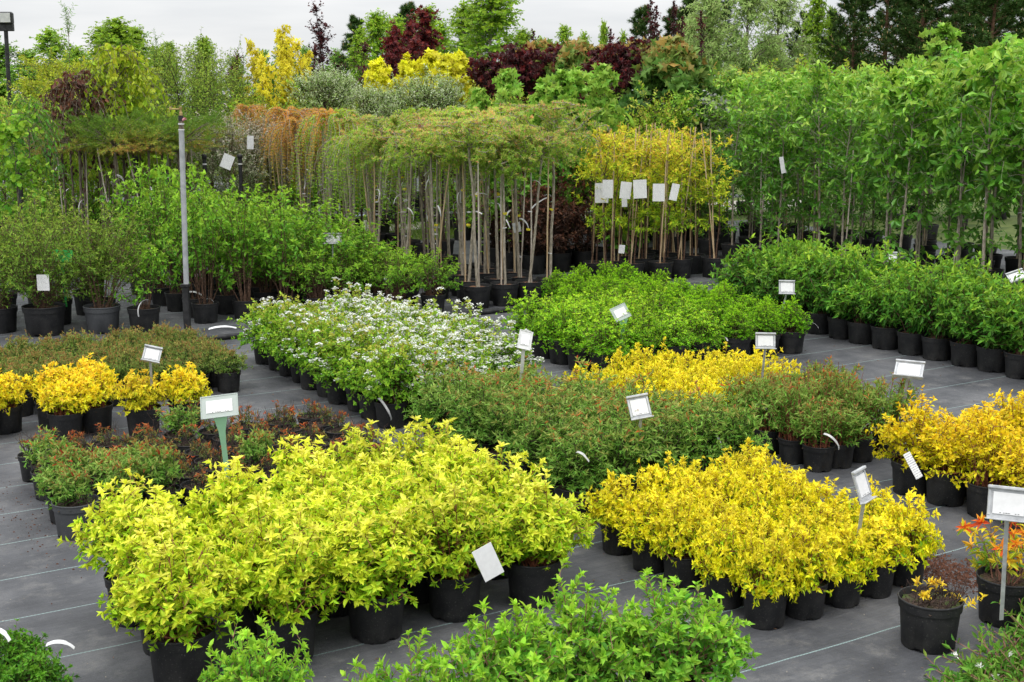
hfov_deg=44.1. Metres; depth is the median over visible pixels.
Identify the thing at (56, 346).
potted spirea
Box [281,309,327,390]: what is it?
potted white spirea
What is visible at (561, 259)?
potted purple shrub
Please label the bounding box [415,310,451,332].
potted white spirea
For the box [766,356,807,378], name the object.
potted spirea
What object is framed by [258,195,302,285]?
potted shrub
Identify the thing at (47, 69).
yellow green shrub
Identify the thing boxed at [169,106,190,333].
sprinkler pole
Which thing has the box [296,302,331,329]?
potted white spirea
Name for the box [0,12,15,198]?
floodlight mast
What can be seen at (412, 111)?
potted larch
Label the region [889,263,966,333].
potted spindle
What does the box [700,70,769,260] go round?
potted sapling
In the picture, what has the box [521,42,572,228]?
crimson maple
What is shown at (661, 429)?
potted spirea
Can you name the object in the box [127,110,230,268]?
conifer standard
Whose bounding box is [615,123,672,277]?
potted feathery shrub
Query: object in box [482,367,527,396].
potted spirea
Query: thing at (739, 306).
potted box
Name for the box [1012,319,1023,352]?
potted spindle
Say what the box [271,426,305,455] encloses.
potted spirea
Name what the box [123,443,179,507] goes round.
potted spirea
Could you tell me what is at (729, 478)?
potted spirea
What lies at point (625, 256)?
potted feathery shrub
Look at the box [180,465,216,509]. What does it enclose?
potted spirea
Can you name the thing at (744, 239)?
potted sapling
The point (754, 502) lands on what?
potted spirea
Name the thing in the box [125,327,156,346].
potted spirea
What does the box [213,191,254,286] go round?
potted shrub
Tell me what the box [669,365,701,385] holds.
potted spirea
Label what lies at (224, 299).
potted shrub
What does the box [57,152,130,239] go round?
leafy bush
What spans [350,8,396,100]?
forest tree
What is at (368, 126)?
potted larch
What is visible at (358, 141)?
potted larch
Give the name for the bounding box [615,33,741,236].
globe maple
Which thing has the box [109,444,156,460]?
potted spirea
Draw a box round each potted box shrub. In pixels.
[0,618,52,681]
[0,639,80,681]
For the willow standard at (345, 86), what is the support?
on the weed fabric at (75, 199)
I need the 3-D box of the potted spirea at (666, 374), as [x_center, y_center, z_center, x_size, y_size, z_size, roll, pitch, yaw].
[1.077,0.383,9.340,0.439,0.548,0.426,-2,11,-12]
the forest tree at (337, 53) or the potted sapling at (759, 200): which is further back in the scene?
the forest tree at (337, 53)
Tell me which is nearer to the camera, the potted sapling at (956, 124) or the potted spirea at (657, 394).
the potted spirea at (657, 394)
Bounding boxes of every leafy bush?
[0,88,72,222]
[0,96,54,239]
[1,98,89,221]
[3,112,90,229]
[40,110,120,224]
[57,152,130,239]
[70,157,153,231]
[99,151,164,221]
[119,101,209,228]
[142,107,218,212]
[213,84,299,211]
[231,79,321,205]
[259,79,337,221]
[290,94,388,226]
[329,82,428,232]
[416,80,495,240]
[435,86,528,240]
[476,88,540,232]
[582,109,663,243]
[601,97,670,250]
[620,80,713,249]
[643,78,733,239]
[683,74,747,218]
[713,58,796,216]
[714,54,843,214]
[756,54,886,214]
[799,57,913,218]
[801,63,945,218]
[899,65,975,219]
[911,168,981,205]
[953,183,1023,218]
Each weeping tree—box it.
[0,89,71,272]
[24,63,138,238]
[63,42,175,245]
[65,62,147,249]
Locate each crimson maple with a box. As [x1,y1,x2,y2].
[350,65,391,208]
[379,31,408,206]
[381,19,404,194]
[388,62,421,208]
[390,60,421,208]
[398,13,416,188]
[398,35,425,206]
[404,5,444,203]
[416,31,437,197]
[450,57,478,210]
[454,53,502,222]
[466,55,512,219]
[483,46,538,172]
[484,41,549,174]
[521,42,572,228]
[575,46,621,239]
[591,35,651,119]
[593,48,654,187]
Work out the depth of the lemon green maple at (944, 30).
21.38 m
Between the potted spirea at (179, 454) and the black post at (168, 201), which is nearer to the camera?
the potted spirea at (179, 454)
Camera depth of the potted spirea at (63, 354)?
10.34 m
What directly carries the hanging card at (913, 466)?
hanging from the potted spirea at (903, 476)
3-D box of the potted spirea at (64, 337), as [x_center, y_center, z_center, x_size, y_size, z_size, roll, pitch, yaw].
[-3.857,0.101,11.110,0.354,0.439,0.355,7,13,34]
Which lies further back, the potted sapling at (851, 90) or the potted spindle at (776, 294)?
the potted sapling at (851, 90)
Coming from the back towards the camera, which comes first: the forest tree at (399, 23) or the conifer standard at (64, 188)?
the forest tree at (399, 23)
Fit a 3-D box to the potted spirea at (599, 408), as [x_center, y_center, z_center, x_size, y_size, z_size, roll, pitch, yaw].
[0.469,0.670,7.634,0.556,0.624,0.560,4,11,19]
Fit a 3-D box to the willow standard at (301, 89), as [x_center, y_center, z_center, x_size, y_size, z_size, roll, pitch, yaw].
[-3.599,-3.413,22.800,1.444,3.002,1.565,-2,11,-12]
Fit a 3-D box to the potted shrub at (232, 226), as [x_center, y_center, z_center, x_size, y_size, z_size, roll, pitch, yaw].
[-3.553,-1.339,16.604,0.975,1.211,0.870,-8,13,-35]
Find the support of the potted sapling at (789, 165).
on the weed fabric at (830, 644)
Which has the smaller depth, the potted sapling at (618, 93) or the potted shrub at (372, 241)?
the potted shrub at (372, 241)
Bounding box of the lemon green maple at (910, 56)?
[892,54,923,228]
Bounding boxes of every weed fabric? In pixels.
[0,180,133,262]
[0,220,1023,681]
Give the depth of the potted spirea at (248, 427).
8.80 m
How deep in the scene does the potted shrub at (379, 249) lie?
14.63 m
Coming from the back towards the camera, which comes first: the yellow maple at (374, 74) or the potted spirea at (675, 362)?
the yellow maple at (374, 74)
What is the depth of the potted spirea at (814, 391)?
8.59 m
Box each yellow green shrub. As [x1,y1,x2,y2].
[0,67,47,196]
[11,47,91,220]
[29,50,97,205]
[36,65,82,212]
[67,55,130,211]
[101,66,162,190]
[132,58,188,196]
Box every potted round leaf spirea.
[495,286,548,341]
[519,292,563,358]
[536,294,571,313]
[537,296,591,364]
[551,305,613,370]
[552,291,597,332]
[568,291,607,319]
[576,309,641,374]
[580,295,618,332]
[589,289,626,325]
[590,296,641,362]
[591,286,636,306]
[609,290,651,330]
[619,295,665,366]
[622,281,664,314]
[630,289,669,355]
[636,277,684,321]
[649,310,700,359]
[659,290,705,350]
[682,309,729,363]
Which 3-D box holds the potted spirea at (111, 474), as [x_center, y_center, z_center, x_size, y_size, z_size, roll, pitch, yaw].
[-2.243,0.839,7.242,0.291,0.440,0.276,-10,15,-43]
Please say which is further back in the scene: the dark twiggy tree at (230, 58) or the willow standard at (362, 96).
the dark twiggy tree at (230, 58)
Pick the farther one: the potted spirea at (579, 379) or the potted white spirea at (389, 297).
the potted white spirea at (389, 297)
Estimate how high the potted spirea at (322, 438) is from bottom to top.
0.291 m
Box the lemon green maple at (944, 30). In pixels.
[917,21,965,239]
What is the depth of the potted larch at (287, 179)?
20.80 m
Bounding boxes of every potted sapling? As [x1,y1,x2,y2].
[599,80,632,122]
[616,88,652,137]
[650,103,683,236]
[655,87,706,249]
[683,88,742,255]
[683,101,725,247]
[694,94,731,231]
[696,112,740,249]
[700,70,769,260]
[705,82,752,231]
[709,64,755,242]
[727,79,784,253]
[729,119,762,235]
[736,71,804,255]
[736,101,771,238]
[739,62,813,248]
[741,135,769,228]
[750,66,825,246]
[751,78,787,226]
[752,106,787,238]
[756,67,827,245]
[756,117,801,246]
[762,101,809,241]
[769,89,841,242]
[779,56,855,240]
[782,159,817,235]
[784,65,849,250]
[793,114,831,241]
[801,66,888,257]
[805,130,849,242]
[808,65,865,253]
[811,132,858,245]
[822,82,887,255]
[827,126,875,246]
[831,61,890,261]
[843,134,886,248]
[846,59,890,255]
[850,61,935,263]
[854,59,929,258]
[871,55,971,270]
[871,66,913,247]
[873,57,954,269]
[874,98,917,251]
[892,146,921,252]
[903,104,943,270]
[907,91,940,262]
[911,45,1013,272]
[911,147,943,243]
[913,55,1017,276]
[923,90,992,274]
[928,113,984,263]
[933,33,1023,278]
[944,38,1023,284]
[944,101,984,261]
[957,71,1020,277]
[959,50,1017,267]
[964,161,1009,257]
[968,52,1023,292]
[976,49,1023,292]
[978,33,1023,272]
[1000,80,1023,267]
[1009,81,1023,201]
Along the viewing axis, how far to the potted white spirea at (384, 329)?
10.29 m
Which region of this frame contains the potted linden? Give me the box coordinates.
[0,105,61,292]
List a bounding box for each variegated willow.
[155,116,222,207]
[175,109,240,214]
[196,103,265,217]
[211,110,274,215]
[219,109,305,207]
[233,104,294,212]
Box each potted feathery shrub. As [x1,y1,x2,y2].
[566,125,624,278]
[581,119,642,271]
[586,122,636,260]
[596,128,644,263]
[602,121,652,258]
[607,128,662,278]
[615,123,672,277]
[616,124,648,252]
[617,124,665,255]
[638,129,703,280]
[644,119,684,254]
[644,132,699,259]
[646,123,696,256]
[657,127,705,278]
[675,126,718,273]
[691,123,737,277]
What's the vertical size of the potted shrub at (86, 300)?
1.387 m
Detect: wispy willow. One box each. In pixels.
[43,37,54,79]
[51,1,89,207]
[145,29,164,212]
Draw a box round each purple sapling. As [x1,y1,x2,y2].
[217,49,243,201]
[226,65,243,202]
[293,24,332,203]
[297,42,319,81]
[305,1,358,202]
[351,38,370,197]
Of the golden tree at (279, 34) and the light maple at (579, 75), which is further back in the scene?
the golden tree at (279, 34)
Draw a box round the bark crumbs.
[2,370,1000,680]
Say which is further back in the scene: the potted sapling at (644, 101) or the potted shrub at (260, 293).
the potted sapling at (644, 101)
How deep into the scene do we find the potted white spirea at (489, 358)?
10.00 m
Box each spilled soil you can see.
[0,476,81,603]
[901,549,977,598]
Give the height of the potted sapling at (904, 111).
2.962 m
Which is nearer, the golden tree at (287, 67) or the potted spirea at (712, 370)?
the potted spirea at (712, 370)
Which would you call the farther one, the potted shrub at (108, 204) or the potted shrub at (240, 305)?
the potted shrub at (108, 204)
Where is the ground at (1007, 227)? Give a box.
[4,112,1023,250]
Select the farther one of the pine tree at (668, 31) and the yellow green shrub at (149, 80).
the pine tree at (668, 31)
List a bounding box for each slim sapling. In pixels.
[528,29,538,41]
[605,26,613,42]
[642,0,658,207]
[649,5,664,40]
[666,0,680,36]
[677,16,690,203]
[689,10,707,212]
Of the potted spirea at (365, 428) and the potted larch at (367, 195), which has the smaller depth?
the potted spirea at (365, 428)
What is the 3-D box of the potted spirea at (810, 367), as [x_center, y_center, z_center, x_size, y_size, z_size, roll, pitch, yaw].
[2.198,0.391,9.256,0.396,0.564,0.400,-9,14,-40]
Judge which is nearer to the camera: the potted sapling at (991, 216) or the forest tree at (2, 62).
the potted sapling at (991, 216)
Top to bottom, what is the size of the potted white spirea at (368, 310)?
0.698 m
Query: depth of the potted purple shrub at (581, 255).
18.06 m
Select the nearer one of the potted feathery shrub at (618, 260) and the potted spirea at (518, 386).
the potted spirea at (518, 386)
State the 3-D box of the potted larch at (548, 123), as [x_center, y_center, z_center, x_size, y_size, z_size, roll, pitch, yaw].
[0.517,-1.709,15.320,1.355,2.417,1.240,3,11,16]
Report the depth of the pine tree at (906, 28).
35.67 m
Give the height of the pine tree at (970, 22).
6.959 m
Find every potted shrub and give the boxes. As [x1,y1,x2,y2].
[0,186,63,303]
[0,202,46,304]
[0,207,42,333]
[0,208,98,336]
[15,177,93,324]
[39,200,135,315]
[44,197,127,304]
[63,204,160,333]
[95,158,164,294]
[105,181,179,299]
[113,155,177,305]
[114,226,177,332]
[142,161,209,311]
[152,162,209,289]
[156,185,225,317]
[159,169,241,323]
[166,180,230,294]
[168,202,219,295]
[169,196,265,314]
[178,186,239,300]
[195,183,271,320]
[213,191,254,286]
[216,195,278,294]
[222,192,248,278]
[224,183,281,296]
[228,193,298,283]
[233,200,301,310]
[238,185,323,306]
[239,186,305,279]
[252,246,300,291]
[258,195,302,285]
[270,196,326,230]
[273,251,316,308]
[280,200,354,294]
[285,248,340,306]
[291,205,326,250]
[297,202,360,304]
[299,198,365,255]
[315,244,349,292]
[316,246,372,304]
[330,206,377,287]
[331,220,398,298]
[343,243,385,290]
[356,249,402,302]
[360,233,381,250]
[367,249,425,303]
[375,245,416,291]
[383,244,431,307]
[396,244,462,312]
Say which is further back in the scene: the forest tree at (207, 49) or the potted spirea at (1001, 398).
the forest tree at (207, 49)
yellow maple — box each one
[362,62,386,220]
[364,56,395,220]
[389,72,408,222]
[391,52,421,223]
[412,48,441,221]
[427,59,442,223]
[432,52,467,227]
[441,48,477,214]
[458,76,473,223]
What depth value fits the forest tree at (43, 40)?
44.42 m
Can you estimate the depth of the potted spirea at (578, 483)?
7.19 m
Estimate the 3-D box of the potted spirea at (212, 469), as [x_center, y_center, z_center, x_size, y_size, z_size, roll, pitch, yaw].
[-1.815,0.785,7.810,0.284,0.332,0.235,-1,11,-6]
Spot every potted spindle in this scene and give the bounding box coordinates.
[708,247,764,298]
[710,233,796,304]
[742,239,779,276]
[743,251,802,318]
[753,224,817,302]
[762,238,826,327]
[764,228,809,259]
[782,231,831,262]
[786,242,848,334]
[803,246,878,313]
[803,248,843,304]
[809,239,884,339]
[813,271,897,344]
[828,269,893,308]
[841,239,894,279]
[849,264,911,349]
[853,267,898,322]
[859,239,928,281]
[871,259,939,286]
[885,251,950,355]
[886,265,931,328]
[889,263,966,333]
[899,248,973,360]
[931,272,1013,367]
[932,249,999,324]
[937,286,1023,372]
[939,268,1011,338]
[954,260,1023,338]
[967,263,1007,289]
[978,279,1023,379]
[994,289,1023,348]
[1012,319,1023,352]
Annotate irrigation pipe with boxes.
[202,304,545,339]
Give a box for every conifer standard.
[0,109,93,233]
[21,112,135,242]
[25,117,83,246]
[38,116,150,264]
[44,104,174,273]
[78,112,189,267]
[91,114,196,272]
[104,152,135,234]
[109,110,213,259]
[117,114,168,236]
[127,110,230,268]
[136,106,245,197]
[167,126,207,197]
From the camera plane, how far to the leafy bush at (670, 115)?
19.55 m
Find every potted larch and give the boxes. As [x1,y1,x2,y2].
[223,103,279,203]
[232,117,292,200]
[251,106,310,206]
[256,123,312,210]
[260,115,310,195]
[264,116,332,238]
[266,123,308,204]
[268,117,331,215]
[270,105,316,206]
[276,123,321,219]
[279,123,338,226]
[285,153,321,230]
[290,114,357,223]
[292,110,335,214]
[293,136,352,225]
[298,149,325,199]
[300,107,360,226]
[305,108,382,231]
[310,135,381,239]
[313,114,375,212]
[316,123,381,208]
[317,129,385,220]
[329,126,397,246]
[331,110,428,265]
[334,127,409,244]
[336,117,356,232]
[339,124,403,250]
[339,127,423,261]
[340,159,403,245]
[343,127,415,240]
[361,123,499,298]
[366,116,460,274]
[371,150,433,258]
[375,119,441,287]
[379,123,444,268]
[382,107,456,261]
[389,115,517,296]
[395,125,453,265]
[404,162,463,264]
[413,104,516,270]
[414,112,523,308]
[422,127,532,303]
[424,105,490,289]
[429,105,533,275]
[429,126,545,300]
[433,126,491,267]
[443,121,522,282]
[449,126,549,306]
[458,125,578,275]
[488,129,580,280]
[495,99,609,300]
[497,124,591,303]
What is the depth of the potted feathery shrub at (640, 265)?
16.78 m
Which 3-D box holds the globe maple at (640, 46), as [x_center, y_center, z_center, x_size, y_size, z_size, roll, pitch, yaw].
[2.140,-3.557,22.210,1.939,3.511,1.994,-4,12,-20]
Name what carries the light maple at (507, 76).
on the weed fabric at (830, 644)
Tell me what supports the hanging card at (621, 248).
hanging from the potted feathery shrub at (611, 142)
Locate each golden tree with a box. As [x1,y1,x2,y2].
[238,37,268,158]
[253,53,280,192]
[264,24,296,176]
[274,59,296,206]
[275,35,308,210]
[297,50,313,217]
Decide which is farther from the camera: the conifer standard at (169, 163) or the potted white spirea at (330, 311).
the conifer standard at (169, 163)
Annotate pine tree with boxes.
[332,13,371,84]
[392,0,418,45]
[449,8,489,60]
[627,3,662,39]
[659,7,680,36]
[675,0,715,77]
[705,0,741,67]
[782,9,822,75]
[808,0,900,161]
[821,0,946,82]
[844,0,974,179]
[864,0,946,71]
[890,0,1000,68]
[919,0,1023,178]
[938,3,1009,51]
[963,0,1023,53]
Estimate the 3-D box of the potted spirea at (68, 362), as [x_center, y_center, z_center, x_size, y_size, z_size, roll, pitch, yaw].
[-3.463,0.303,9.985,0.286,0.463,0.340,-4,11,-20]
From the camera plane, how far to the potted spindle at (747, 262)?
13.90 m
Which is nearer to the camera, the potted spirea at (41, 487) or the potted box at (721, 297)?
the potted spirea at (41, 487)
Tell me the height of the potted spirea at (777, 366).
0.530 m
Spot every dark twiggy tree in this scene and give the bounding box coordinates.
[139,40,202,154]
[143,27,243,198]
[150,43,205,115]
[174,41,235,226]
[176,58,236,188]
[178,36,270,178]
[216,56,258,187]
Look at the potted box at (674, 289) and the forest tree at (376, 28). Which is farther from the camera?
the forest tree at (376, 28)
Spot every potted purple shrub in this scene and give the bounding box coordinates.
[471,178,511,265]
[491,172,546,249]
[498,167,543,268]
[508,181,567,274]
[518,177,560,267]
[533,168,591,272]
[540,162,587,264]
[558,165,609,269]
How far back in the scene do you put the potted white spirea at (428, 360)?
9.44 m
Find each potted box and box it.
[538,267,567,307]
[551,281,581,306]
[556,271,586,294]
[557,269,590,299]
[570,263,594,284]
[581,281,605,304]
[583,274,598,290]
[584,274,605,288]
[591,273,622,296]
[593,258,618,281]
[605,275,626,293]
[610,259,642,284]
[611,276,639,304]
[621,273,653,285]
[625,281,643,297]
[632,277,661,314]
[646,267,670,291]
[646,280,665,293]
[652,287,687,312]
[659,279,688,305]
[665,275,694,293]
[677,298,706,318]
[679,292,703,310]
[682,282,709,300]
[695,290,729,350]
[701,279,739,305]
[702,282,734,319]
[717,306,760,360]
[722,300,754,329]
[731,294,757,313]
[746,299,786,357]
[750,295,782,330]
[775,295,817,353]
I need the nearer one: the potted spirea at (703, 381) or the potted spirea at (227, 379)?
the potted spirea at (703, 381)
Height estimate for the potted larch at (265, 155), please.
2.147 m
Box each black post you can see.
[17,159,24,220]
[133,156,139,249]
[165,169,173,273]
[202,154,207,192]
[237,154,243,208]
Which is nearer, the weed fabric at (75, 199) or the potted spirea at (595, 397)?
the potted spirea at (595, 397)
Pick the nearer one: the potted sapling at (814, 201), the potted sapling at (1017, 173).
the potted sapling at (1017, 173)
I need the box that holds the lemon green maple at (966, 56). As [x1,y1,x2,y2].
[951,48,985,228]
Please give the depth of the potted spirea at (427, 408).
8.62 m
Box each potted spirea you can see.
[0,330,38,358]
[0,346,13,358]
[0,349,18,371]
[0,357,24,376]
[0,368,30,434]
[0,381,9,415]
[2,356,37,416]
[5,342,28,361]
[6,357,21,363]
[14,347,49,363]
[15,432,47,481]
[17,347,47,385]
[19,424,75,469]
[23,361,73,429]
[25,452,58,501]
[29,353,57,405]
[31,333,66,350]
[31,438,90,488]
[32,337,67,354]
[33,450,91,524]
[36,373,95,440]
[39,347,67,370]
[42,462,99,540]
[45,346,73,366]
[53,327,77,350]
[54,352,84,374]
[56,327,100,357]
[56,467,200,627]
[57,353,97,369]
[60,353,114,389]
[60,429,94,451]
[60,431,96,464]
[68,337,105,358]
[70,363,123,433]
[71,442,116,492]
[76,446,138,513]
[79,345,113,360]
[89,421,123,449]
[92,450,147,524]
[93,347,128,405]
[93,353,120,371]
[96,502,221,655]
[96,527,268,681]
[99,325,126,346]
[101,431,139,454]
[102,334,134,355]
[109,343,141,380]
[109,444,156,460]
[113,369,168,436]
[115,437,164,467]
[116,347,143,382]
[118,323,151,343]
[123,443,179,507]
[124,437,184,513]
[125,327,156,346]
[129,350,163,394]
[130,423,159,445]
[131,333,155,353]
[135,331,171,355]
[135,337,177,368]
[141,432,179,458]
[143,320,170,336]
[143,420,168,447]
[147,322,185,349]
[148,396,201,442]
[152,324,183,351]
[153,352,186,397]
[159,361,212,428]
[165,418,208,459]
[165,446,192,483]
[167,336,198,360]
[171,340,208,371]
[174,326,191,338]
[174,455,276,611]
[175,456,207,502]
[180,326,205,344]
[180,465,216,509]
[181,351,218,394]
[185,438,218,467]
[188,325,236,350]
[191,334,220,345]
[194,440,229,468]
[194,477,314,635]
[196,417,228,446]
[196,441,238,478]
[197,614,314,681]
[198,339,230,387]
[207,499,350,665]
[209,345,252,392]
[212,417,244,450]
[218,451,253,480]
[219,421,246,459]
[226,429,266,461]
[229,404,263,440]
[234,421,279,482]
[245,444,279,495]
[248,410,279,437]
[256,421,287,454]
[256,434,357,503]
[265,400,296,427]
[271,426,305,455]
[273,403,306,440]
[276,450,372,589]
[283,474,386,617]
[293,417,327,443]
[296,396,331,430]
[299,424,332,452]
[307,404,337,433]
[311,493,440,644]
[316,438,346,459]
[319,418,415,508]
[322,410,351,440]
[329,432,352,465]
[331,447,433,561]
[337,418,366,445]
[340,627,489,681]
[350,422,388,451]
[358,450,468,603]
[368,435,396,454]
[370,415,471,497]
[400,476,514,622]
[402,351,468,441]
[415,434,508,491]
[421,360,490,451]
[425,596,586,681]
[437,370,511,462]
[440,362,506,417]
[441,440,546,579]
[472,373,548,431]
[473,377,542,477]
[475,468,602,608]
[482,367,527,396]
[487,361,544,388]
[492,374,575,480]
[499,354,555,401]
[507,393,585,510]
[508,371,576,418]
[513,557,657,681]
[534,378,578,405]
[534,411,619,526]
[536,378,605,434]
[542,369,605,411]
[548,355,617,408]
[552,399,627,479]
[559,362,606,386]
[569,393,615,424]
[572,396,676,509]
[577,377,646,409]
[583,469,662,555]
[584,567,761,681]
[585,378,672,470]
[586,359,625,390]
[591,346,634,379]
[605,369,675,417]
[607,365,653,396]
[608,405,701,491]
[610,485,676,573]
[611,360,647,386]
[623,451,690,509]
[625,342,659,374]
[633,357,679,393]
[633,379,664,400]
[641,360,684,380]
[649,379,687,406]
[649,388,695,459]
[650,336,687,370]
[650,491,715,589]
[652,367,710,393]
[655,385,740,480]
[657,469,725,521]
[659,454,707,503]
[663,380,739,455]
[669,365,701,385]
[670,355,708,378]
[680,349,711,376]
[682,374,721,408]
[683,446,752,517]
[686,365,722,384]
[688,487,763,574]
[690,508,758,609]
[691,375,772,469]
[693,366,727,393]
[697,341,734,367]
[697,355,730,375]
[700,453,742,487]
[711,360,750,390]
[713,356,753,376]
[713,377,757,413]
[715,347,754,371]
[715,372,763,443]
[717,505,798,575]
[725,451,794,506]
[725,475,793,534]
[727,523,807,630]
[731,436,784,482]
[736,368,783,436]
[739,369,796,454]
[740,354,783,384]
[743,345,789,374]
[752,367,806,388]
[761,375,809,432]
[761,467,822,521]
[765,515,845,620]
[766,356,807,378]
[766,361,826,464]
[772,463,820,514]
[772,501,831,566]
[786,368,851,439]
[787,395,853,472]
[789,359,834,385]
[795,476,857,523]
[796,378,828,402]
[803,498,858,560]
[807,503,880,608]
[809,365,865,435]
[810,355,868,407]
[816,393,872,468]
[827,473,907,539]
[833,371,896,462]
[834,380,880,415]
[836,510,919,598]
[865,372,922,457]
[865,385,951,496]
[877,486,945,586]
[897,559,986,654]
[900,409,962,463]
[911,410,984,506]
[923,597,1023,681]
[936,406,1023,519]
[939,401,1010,429]
[945,405,1023,495]
[956,512,1023,629]
[980,429,1023,532]
[987,387,1023,436]
[988,428,1023,486]
[991,393,1023,441]
[1000,402,1023,430]
[1012,451,1023,487]
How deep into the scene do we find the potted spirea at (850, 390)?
8.80 m
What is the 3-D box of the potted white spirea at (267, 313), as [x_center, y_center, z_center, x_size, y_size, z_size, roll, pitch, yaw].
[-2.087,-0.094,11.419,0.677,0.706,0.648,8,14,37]
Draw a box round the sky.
[0,0,1019,105]
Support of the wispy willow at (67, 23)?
on the weed fabric at (75, 199)
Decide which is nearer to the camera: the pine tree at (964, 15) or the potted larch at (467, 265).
the potted larch at (467, 265)
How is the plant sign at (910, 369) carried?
in the potted spirea at (899, 396)
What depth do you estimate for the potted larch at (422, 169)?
16.05 m
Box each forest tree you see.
[0,35,43,94]
[0,48,44,111]
[0,80,16,117]
[14,25,77,104]
[58,44,88,69]
[71,16,163,119]
[80,24,123,106]
[125,24,169,112]
[146,46,172,110]
[155,40,191,113]
[188,34,224,143]
[216,55,251,139]
[244,48,277,102]
[269,43,306,99]
[292,44,326,78]
[324,47,350,99]
[344,26,370,108]
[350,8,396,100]
[385,13,405,50]
[408,2,447,55]
[432,18,458,54]
[444,0,486,61]
[508,26,537,48]
[554,23,572,45]
[577,29,593,122]
[598,18,608,45]
[619,28,627,44]
[751,34,793,64]
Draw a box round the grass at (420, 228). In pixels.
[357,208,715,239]
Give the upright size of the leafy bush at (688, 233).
2.918 m
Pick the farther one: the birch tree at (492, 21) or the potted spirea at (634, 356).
the birch tree at (492, 21)
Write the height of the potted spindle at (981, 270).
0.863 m
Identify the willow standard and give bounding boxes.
[271,66,318,214]
[279,61,360,213]
[295,64,359,228]
[310,63,360,221]
[327,76,391,242]
[338,68,369,231]
[349,82,393,244]
[370,72,451,253]
[374,80,410,249]
[384,63,462,251]
[404,66,470,253]
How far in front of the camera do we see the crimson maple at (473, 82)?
26.31 m
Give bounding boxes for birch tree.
[448,0,526,96]
[794,0,836,163]
[816,6,848,167]
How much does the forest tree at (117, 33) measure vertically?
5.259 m
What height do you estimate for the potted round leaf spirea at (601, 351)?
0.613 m
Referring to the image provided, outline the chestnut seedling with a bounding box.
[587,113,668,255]
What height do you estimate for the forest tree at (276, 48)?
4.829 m
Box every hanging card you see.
[36,275,49,290]
[220,153,234,169]
[247,136,253,148]
[472,542,503,581]
[512,222,520,232]
[595,183,607,202]
[602,180,612,197]
[618,245,624,253]
[619,181,631,198]
[622,198,626,206]
[633,179,646,198]
[653,184,664,200]
[669,183,679,200]
[779,157,785,173]
[903,451,922,479]
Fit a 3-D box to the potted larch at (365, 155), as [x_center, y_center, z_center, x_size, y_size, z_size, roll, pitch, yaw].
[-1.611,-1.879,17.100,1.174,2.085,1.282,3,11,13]
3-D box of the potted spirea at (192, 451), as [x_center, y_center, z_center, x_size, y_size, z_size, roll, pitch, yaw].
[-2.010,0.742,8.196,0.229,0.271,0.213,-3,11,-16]
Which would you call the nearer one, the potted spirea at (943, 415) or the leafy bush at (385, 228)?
the potted spirea at (943, 415)
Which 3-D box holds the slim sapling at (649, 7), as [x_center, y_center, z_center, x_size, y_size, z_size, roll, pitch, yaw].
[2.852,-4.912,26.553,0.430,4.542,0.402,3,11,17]
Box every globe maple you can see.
[515,38,555,96]
[531,36,587,118]
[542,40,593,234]
[579,42,616,86]
[598,36,655,122]
[612,38,710,239]
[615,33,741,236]
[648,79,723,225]
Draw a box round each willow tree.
[677,10,704,54]
[678,0,741,83]
[707,0,808,156]
[738,0,829,164]
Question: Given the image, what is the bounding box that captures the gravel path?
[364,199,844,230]
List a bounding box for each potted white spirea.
[227,297,278,364]
[240,291,297,370]
[259,296,315,376]
[261,308,319,382]
[272,295,316,312]
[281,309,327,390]
[287,296,326,318]
[291,307,357,397]
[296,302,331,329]
[301,325,356,404]
[304,286,354,316]
[315,305,355,328]
[315,315,394,411]
[327,277,375,319]
[328,304,363,338]
[329,282,362,305]
[331,334,403,420]
[336,297,394,326]
[337,311,405,356]
[338,313,374,340]
[350,328,429,428]
[355,284,382,307]
[360,307,387,328]
[368,292,402,319]
[368,310,422,339]
[373,297,423,321]
[375,317,425,415]
[379,302,434,330]
[380,294,411,313]
[384,326,457,423]
[389,295,435,318]
[390,322,431,342]
[404,287,448,325]
[408,310,441,341]
[410,312,462,344]
[410,320,463,351]
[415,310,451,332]
[415,325,493,369]
[423,297,490,336]
[437,335,494,381]
[442,302,506,343]
[442,313,481,355]
[445,330,515,381]
[456,320,516,359]
[469,320,544,378]
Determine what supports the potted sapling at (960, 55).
on the weed fabric at (830, 644)
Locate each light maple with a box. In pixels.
[466,86,493,261]
[484,68,526,246]
[484,83,529,268]
[519,77,567,247]
[535,68,586,264]
[550,66,592,263]
[569,85,607,249]
[579,62,631,252]
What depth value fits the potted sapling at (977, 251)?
18.76 m
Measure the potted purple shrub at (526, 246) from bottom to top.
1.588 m
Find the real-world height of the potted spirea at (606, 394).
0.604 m
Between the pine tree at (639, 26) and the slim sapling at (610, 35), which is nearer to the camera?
the slim sapling at (610, 35)
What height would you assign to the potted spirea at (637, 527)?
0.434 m
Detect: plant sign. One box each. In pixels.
[52,250,72,306]
[141,344,162,408]
[200,393,238,478]
[323,233,341,293]
[517,329,532,382]
[609,303,631,342]
[626,393,653,444]
[755,332,776,377]
[779,280,794,308]
[851,465,876,536]
[886,252,897,269]
[892,359,925,422]
[985,484,1023,619]
[1005,268,1023,285]
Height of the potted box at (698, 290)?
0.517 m
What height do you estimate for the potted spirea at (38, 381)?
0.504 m
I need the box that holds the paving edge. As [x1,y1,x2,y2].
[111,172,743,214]

